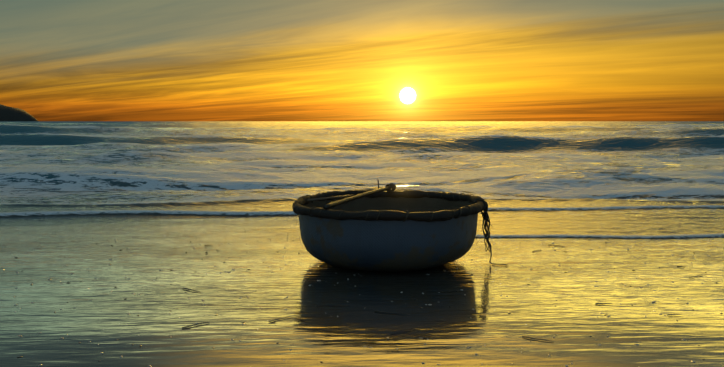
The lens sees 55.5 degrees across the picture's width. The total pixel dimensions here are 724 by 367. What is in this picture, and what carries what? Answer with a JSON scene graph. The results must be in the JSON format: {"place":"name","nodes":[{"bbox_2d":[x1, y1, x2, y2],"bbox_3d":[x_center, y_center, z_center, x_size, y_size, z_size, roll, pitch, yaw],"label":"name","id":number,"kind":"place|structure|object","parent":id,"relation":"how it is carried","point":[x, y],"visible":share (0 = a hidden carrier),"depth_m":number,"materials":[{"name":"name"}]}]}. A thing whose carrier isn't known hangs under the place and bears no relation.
{"place":"outdoors","nodes":[
{"label":"outdoors","id":0,"kind":"place"},
{"bbox_2d":[0,104,37,120],"bbox_3d":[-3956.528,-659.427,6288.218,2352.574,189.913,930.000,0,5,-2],"label":"headland hill","id":1,"kind":"structure","parent":0,"point":[7,113],"depth_m":5880.29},
{"bbox_2d":[0,216,723,366],"bbox_3d":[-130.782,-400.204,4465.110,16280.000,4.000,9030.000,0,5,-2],"label":"sand ground","id":2,"kind":"structure","parent":0,"point":[573,317],"depth_m":6.14,"materials":[{"name":"brown sand"}]},
{"bbox_2d":[3,227,722,365],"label":"beach debris","id":3,"kind":"object","parent":2,"relation":"on","point":[380,311],"visible":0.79,"depth_m":6.02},
{"bbox_2d":[292,179,507,270],"bbox_3d":[0.297,0.479,7.989,2.222,0.899,2.174,-3,6,-27],"label":"basket boat","id":4,"kind":"object","parent":2,"relation":"on","point":[387,227],"visible":1,"depth_m":7.22,"materials":[{"name":"paint"}]},
{"bbox_2d":[0,121,723,238],"bbox_3d":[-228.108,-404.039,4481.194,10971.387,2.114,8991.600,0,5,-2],"label":"sea water","id":5,"kind":"structure","parent":0,"point":[605,179],"depth_m":20.01,"materials":[{"name":"blue liquid"}]},
{"bbox_2d":[0,0,723,120],"label":"sky","id":6,"kind":"structure","parent":0,"point":[61,60],"materials":[{"name":"orange"}]}
]}

